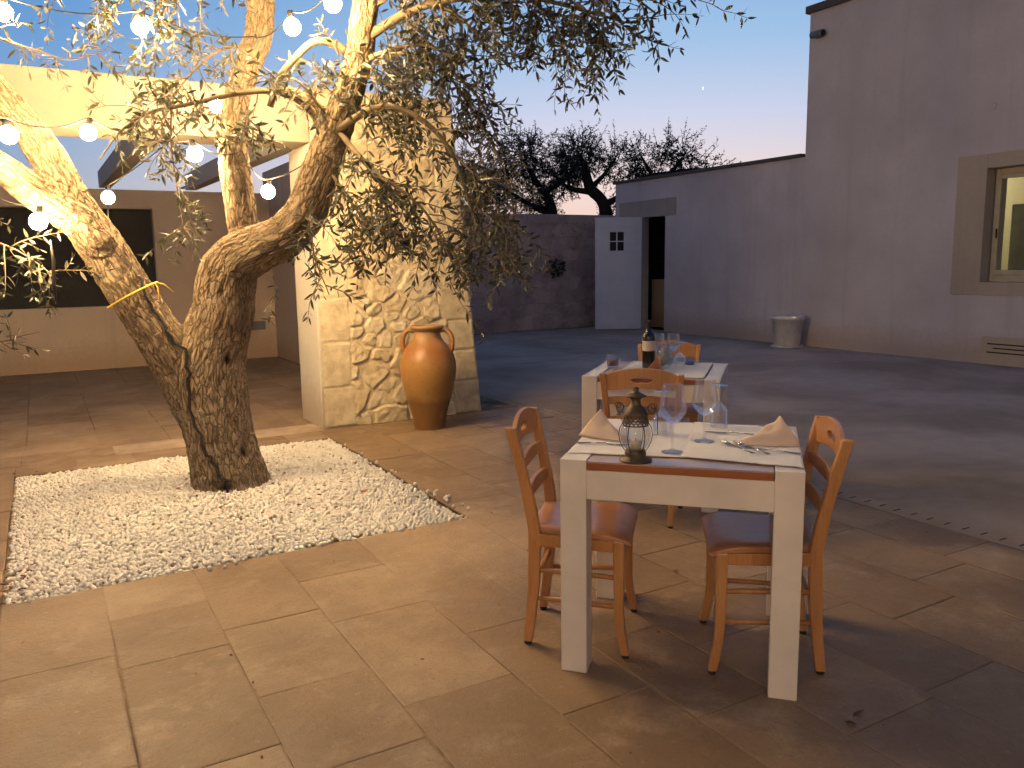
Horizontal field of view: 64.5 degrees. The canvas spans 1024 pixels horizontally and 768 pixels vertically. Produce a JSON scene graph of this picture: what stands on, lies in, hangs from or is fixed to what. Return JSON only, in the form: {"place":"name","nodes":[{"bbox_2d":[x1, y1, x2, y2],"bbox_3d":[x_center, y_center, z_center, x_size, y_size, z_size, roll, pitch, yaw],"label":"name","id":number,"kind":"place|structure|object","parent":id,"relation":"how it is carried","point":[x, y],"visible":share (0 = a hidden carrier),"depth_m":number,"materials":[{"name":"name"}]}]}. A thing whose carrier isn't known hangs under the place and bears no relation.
{"place":"outdoors","nodes":[
{"label":"outdoors","id":0,"kind":"place"},
{"bbox_2d":[2,438,469,605],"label":"gravel","id":1,"kind":"structure","parent":0,"point":[175,505],"depth_m":4.64,"materials":[{"name":"white gravel"}]},
{"bbox_2d":[0,427,926,758],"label":"leaf litter","id":2,"kind":"object","parent":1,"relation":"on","point":[148,545],"visible":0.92,"depth_m":3.77,"materials":[{"name":"brown plant"}]},
{"bbox_2d":[0,0,824,214],"label":"sky","id":3,"kind":"structure","parent":0,"point":[753,77],"materials":[{"name":"blue"}]},
{"bbox_2d":[0,326,1023,767],"bbox_3d":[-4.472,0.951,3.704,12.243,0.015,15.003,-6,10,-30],"label":"paving","id":4,"kind":"structure","parent":0,"point":[380,597],"depth_m":3.04,"materials":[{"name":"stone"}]},
{"bbox_2d":[0,63,308,375],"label":"portico","id":5,"kind":"structure","parent":4,"relation":"on","point":[86,330],"depth_m":11.21,"materials":[{"name":"paint"}]},
{"bbox_2d":[0,0,756,491],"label":"olive tree","id":6,"kind":"object","parent":4,"relation":"on","point":[236,262],"visible":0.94,"depth_m":4.67,"materials":[{"name":"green plant"}]},
{"bbox_2d":[49,240,57,303],"bbox_3d":[-2.591,-0.632,4.580,0.028,0.360,0.019,-6,10,-30],"label":"hanging stick","id":7,"kind":"object","parent":6,"relation":"hanging from","point":[53,273],"visible":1,"depth_m":4.58,"materials":[{"name":"wood"}]},
{"bbox_2d":[0,92,223,229],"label":"light string","id":8,"kind":"object","parent":6,"relation":"hanging from","point":[38,219],"visible":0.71,"depth_m":4.62,"materials":[{"name":"white glass"}]},
{"bbox_2d":[107,281,172,308],"bbox_3d":[-2.336,-0.550,5.008,0.359,0.162,0.315,5,10,34],"label":"yellow strap","id":9,"kind":"object","parent":6,"relation":"attached to","point":[114,303],"visible":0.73,"depth_m":4.91,"materials":[{"name":"yellow fabric"}]},
{"bbox_2d":[0,116,299,198],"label":"light string","id":10,"kind":"object","parent":6,"relation":"hanging from","point":[10,135],"visible":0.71,"depth_m":4.80,"materials":[{"name":"white glass"}]},
{"bbox_2d":[0,0,341,37],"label":"light string","id":11,"kind":"object","parent":6,"relation":"hanging from","point":[292,26],"visible":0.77,"depth_m":4.51,"materials":[{"name":"white glass"}]},
{"bbox_2d":[139,274,228,492],"bbox_3d":[-2.031,0.023,5.045,0.466,1.403,0.058,-1,9,0],"label":"power cable","id":12,"kind":"object","parent":6,"relation":"attached to","point":[187,386],"visible":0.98,"depth_m":5.04,"materials":[{"name":"black rubber"}]},
{"bbox_2d":[288,87,480,428],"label":"stone pillar","id":13,"kind":"structure","parent":4,"relation":"on","point":[350,353],"depth_m":7.20,"materials":[{"name":"stone"}]},
{"bbox_2d":[400,324,455,429],"bbox_3d":[-0.721,-0.062,6.997,0.482,0.894,0.485,-6,10,-30],"label":"amphora","id":14,"kind":"object","parent":4,"relation":"on","point":[427,367],"visible":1,"depth_m":6.84,"materials":[{"name":"ceramic"}]},
{"bbox_2d":[456,120,605,213],"bbox_3d":[-0.108,-4.011,20.591,4.958,5.243,2.264,-2,9,-7],"label":"olive tree","id":15,"kind":"object","parent":4,"relation":"on","point":[528,155],"visible":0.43,"depth_m":20.19,"materials":[{"name":"green plant"}]},
{"bbox_2d":[505,407,638,658],"bbox_3d":[0.246,0.527,3.099,0.447,0.864,0.435,1,9,13],"label":"wooden chair","id":16,"kind":"object","parent":4,"relation":"on","point":[613,524],"visible":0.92,"depth_m":2.99,"materials":[{"name":"brown wood"}]},
{"bbox_2d":[532,118,652,214],"bbox_3d":[2.153,-3.835,19.695,3.349,5.148,1.998,-2,9,-5],"label":"olive tree","id":17,"kind":"object","parent":4,"relation":"on","point":[597,196],"visible":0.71,"depth_m":19.39,"materials":[{"name":"green plant"}]},
{"bbox_2d":[599,368,683,528],"bbox_3d":[0.723,0.314,4.454,0.435,0.864,0.447,1,9,13],"label":"wooden chair","id":18,"kind":"object","parent":4,"relation":"on","point":[621,379],"visible":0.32,"depth_m":4.21,"materials":[{"name":"brown wood"}]},
{"bbox_2d":[582,361,727,512],"bbox_3d":[0.891,0.287,4.965,0.780,0.760,0.737,2,9,18],"label":"dining table","id":19,"kind":"object","parent":4,"relation":"on","point":[706,394],"visible":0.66,"depth_m":4.63,"materials":[{"name":"white paint"}]},
{"bbox_2d":[608,360,618,365],"bbox_3d":[0.625,-0.144,5.028,0.080,0.078,0.080,-6,10,-30],"label":"candle holder","id":20,"kind":"object","parent":19,"relation":"on","point":[612,362],"visible":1,"depth_m":5.01,"materials":[{"name":"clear glass"}]},
{"bbox_2d":[622,361,712,377],"bbox_3d":[0.932,-0.092,4.909,0.510,0.005,0.695,2,9,18],"label":"placemat","id":21,"kind":"object","parent":19,"relation":"on","point":[698,370],"visible":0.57,"depth_m":4.93,"materials":[{"name":"white fabric"}]},
{"bbox_2d":[642,320,654,367],"bbox_3d":[0.814,-0.231,4.827,0.076,0.298,0.076,-6,10,-30],"label":"wine bottle","id":22,"kind":"object","parent":21,"relation":"on","point":[648,348],"visible":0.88,"depth_m":4.80,"materials":[{"name":"black glass"}]},
{"bbox_2d":[648,356,663,369],"bbox_3d":[0.859,-0.124,4.798,0.090,0.094,0.106,6,11,38],"label":"napkin","id":23,"kind":"object","parent":21,"relation":"on","point":[656,364],"visible":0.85,"depth_m":4.80,"materials":[{"name":"fabric"}]},
{"bbox_2d":[684,361,694,364],"bbox_3d":[1.109,-0.130,5.063,0.068,0.017,0.068,-6,10,-30],"label":"blue dish","id":24,"kind":"object","parent":21,"relation":"on","point":[689,362],"visible":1,"depth_m":5.04,"materials":[{"name":"ceramic"}]},
{"bbox_2d":[638,340,700,421],"bbox_3d":[1.051,0.150,5.504,0.435,0.864,0.447,1,9,14],"label":"wooden chair","id":25,"kind":"object","parent":4,"relation":"on","point":[687,349],"visible":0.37,"depth_m":5.58,"materials":[{"name":"brown wood"}]},
{"bbox_2d":[602,120,740,198],"bbox_3d":[3.625,-3.622,18.691,3.126,4.882,1.633,0,9,4],"label":"olive tree","id":26,"kind":"object","parent":4,"relation":"on","point":[646,169],"visible":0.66,"depth_m":18.34,"materials":[{"name":"green plant"}]},
{"bbox_2d":[560,419,805,700],"bbox_3d":[0.646,0.585,3.019,0.780,0.760,0.737,2,9,17],"label":"dining table","id":27,"kind":"object","parent":4,"relation":"on","point":[777,492],"visible":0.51,"depth_m":2.63,"materials":[{"name":"white paint"}]},
{"bbox_2d":[567,421,692,457],"bbox_3d":[0.469,0.198,3.035,0.399,0.005,0.607,2,9,17],"label":"placemat","id":28,"kind":"object","parent":27,"relation":"on","point":[664,440],"visible":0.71,"depth_m":2.96,"materials":[{"name":"white fabric"}]},
{"bbox_2d":[576,442,629,444],"bbox_3d":[0.332,0.213,2.918,0.205,0.005,0.017,1,9,15],"label":"table knife","id":29,"kind":"object","parent":28,"relation":"on","point":[603,442],"visible":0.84,"depth_m":2.92,"materials":[{"name":"metal"}]},
{"bbox_2d":[578,409,631,441],"bbox_3d":[0.365,0.148,3.018,0.137,0.103,0.198,-8,11,-40],"label":"napkin","id":30,"kind":"object","parent":28,"relation":"on","point":[599,425],"visible":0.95,"depth_m":3.01,"materials":[{"name":"white fabric"}]},
{"bbox_2d":[659,386,686,453],"bbox_3d":[0.547,0.117,2.761,0.093,0.234,0.093,-6,10,-30],"label":"wine glass","id":31,"kind":"object","parent":28,"relation":"on","point":[679,420],"visible":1,"depth_m":2.76,"materials":[{"name":"clear glass"}]},
{"bbox_2d":[615,387,657,464],"bbox_3d":[0.408,0.132,2.678,0.110,0.248,0.112,-6,10,-32],"label":"lantern","id":32,"kind":"object","parent":27,"relation":"on","point":[635,452],"visible":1,"depth_m":2.66,"materials":[{"name":"metal"}]},
{"bbox_2d":[681,422,803,467],"bbox_3d":[0.830,0.208,2.917,0.388,0.006,0.666,2,9,17],"label":"placemat","id":33,"kind":"object","parent":27,"relation":"on","point":[716,449],"visible":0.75,"depth_m":2.81,"materials":[{"name":"white fabric"}]},
{"bbox_2d":[704,431,752,434],"bbox_3d":[0.826,0.183,3.045,0.205,0.005,0.017,2,9,20],"label":"table knife","id":34,"kind":"object","parent":33,"relation":"on","point":[728,432],"visible":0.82,"depth_m":3.05,"materials":[{"name":"metal"}]},
{"bbox_2d":[719,439,754,453],"bbox_3d":[0.783,0.215,2.817,0.024,0.010,0.192,-4,9,-19],"label":"table fork","id":35,"kind":"object","parent":33,"relation":"on","point":[731,444],"visible":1,"depth_m":2.84,"materials":[{"name":"metal"}]},
{"bbox_2d":[734,440,770,453],"bbox_3d":[0.829,0.217,2.802,0.024,0.010,0.192,-4,9,-20],"label":"table fork","id":36,"kind":"object","parent":33,"relation":"on","point":[743,444],"visible":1,"depth_m":2.81,"materials":[{"name":"metal"}]},
{"bbox_2d":[732,415,799,446],"bbox_3d":[0.897,0.161,2.884,0.217,0.101,0.136,-1,9,-1],"label":"napkin","id":37,"kind":"object","parent":33,"relation":"on","point":[778,432],"visible":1,"depth_m":2.85,"materials":[{"name":"white fabric"}]},
{"bbox_2d":[741,446,800,453],"bbox_3d":[0.882,0.224,2.768,0.205,0.005,0.017,5,11,36],"label":"table knife","id":38,"kind":"object","parent":33,"relation":"on","point":[772,449],"visible":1,"depth_m":2.76,"materials":[{"name":"metal"}]},
{"bbox_2d":[480,391,1023,549],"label":"slot drain","id":39,"kind":"object","parent":4,"relation":"on","point":[1010,541],"visible":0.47,"depth_m":4.52,"materials":[{"name":"metal"}]},
{"bbox_2d":[699,415,854,674],"bbox_3d":[0.919,0.545,2.906,0.447,0.864,0.435,0,9,9],"label":"wooden chair","id":40,"kind":"object","parent":4,"relation":"on","point":[736,538],"visible":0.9,"depth_m":2.77,"materials":[{"name":"brown wood"}]},
{"bbox_2d":[853,710,862,716],"bbox_3d":[1.082,1.027,2.533,0.054,0.010,0.019,-6,10,-30],"label":"dry leaf","id":41,"kind":"object","parent":4,"relation":"on","point":[857,712],"visible":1,"depth_m":2.53,"materials":[{"name":"brown plant"}]},
{"bbox_2d":[474,327,1023,550],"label":"courtyard floor","id":42,"kind":"structure","parent":0,"point":[941,438],"depth_m":8.07,"materials":[{"name":"concrete"}]},
{"bbox_2d":[463,213,615,334],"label":"boundary wall","id":43,"kind":"structure","parent":42,"relation":"on","point":[566,300],"depth_m":16.67,"materials":[{"name":"beige paint"}]},
{"bbox_2d":[546,258,565,278],"bbox_3d":[0.918,-2.382,16.721,0.470,0.420,0.272,-6,10,-30],"label":"caper plant","id":44,"kind":"object","parent":43,"relation":"attached to","point":[554,266],"visible":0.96,"depth_m":16.70,"materials":[{"name":"green plant"}]},
{"bbox_2d":[595,153,804,342],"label":"outbuilding","id":45,"kind":"structure","parent":42,"relation":"on","point":[715,251],"depth_m":14.80,"materials":[{"name":"paint"}]},
{"bbox_2d":[595,217,641,328],"bbox_3d":[2.150,-2.233,16.411,0.935,2.240,0.065,-1,9,-1],"label":"door","id":46,"kind":"structure","parent":45,"relation":"in","point":[618,240],"depth_m":16.38,"materials":[{"name":"white paint"}]},
{"bbox_2d":[648,216,664,319],"bbox_3d":[3.787,-2.405,15.308,0.570,2.900,4.200,-6,10,-30],"label":"doorway back","id":47,"kind":"structure","parent":45,"relation":"in","point":[656,266],"depth_m":17.03,"materials":[{"name":"black"}]},
{"bbox_2d":[770,315,804,348],"bbox_3d":[4.380,-0.837,12.901,0.530,0.499,0.530,-6,10,-30],"label":"plant pot","id":48,"kind":"object","parent":42,"relation":"on","point":[787,331],"visible":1,"depth_m":12.72,"materials":[{"name":"white plastic"}]},
{"bbox_2d":[799,0,1023,367],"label":"house","id":49,"kind":"structure","parent":42,"relation":"on","point":[913,229],"depth_m":11.24,"materials":[{"name":"paint"}]},
{"bbox_2d":[809,29,825,38],"bbox_3d":[4.629,-5.284,12.244,0.155,0.118,0.242,-6,10,-30],"label":"security camera","id":50,"kind":"object","parent":49,"relation":"attached to","point":[820,33],"visible":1,"depth_m":12.19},
{"bbox_2d":[989,166,1023,281],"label":"window","id":51,"kind":"structure","parent":49,"relation":"in","point":[995,275],"depth_m":10.45,"materials":[{"name":"paint"}]},
{"bbox_3d":[0.922,-0.172,4.916,0.112,0.149,0.112,-6,10,-30],"label":"glass jug","id":52,"kind":"object","parent":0,"visible":0},
{"bbox_2d":[659,346,671,365],"bbox_3d":[0.921,-0.170,4.920,0.094,0.119,0.079,-6,10,-30],"label":"white napkin","id":53,"kind":"object","parent":52,"relation":"in","point":[664,358],"visible":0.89,"depth_m":4.90,"materials":[{"name":"fabric"}]}
]}

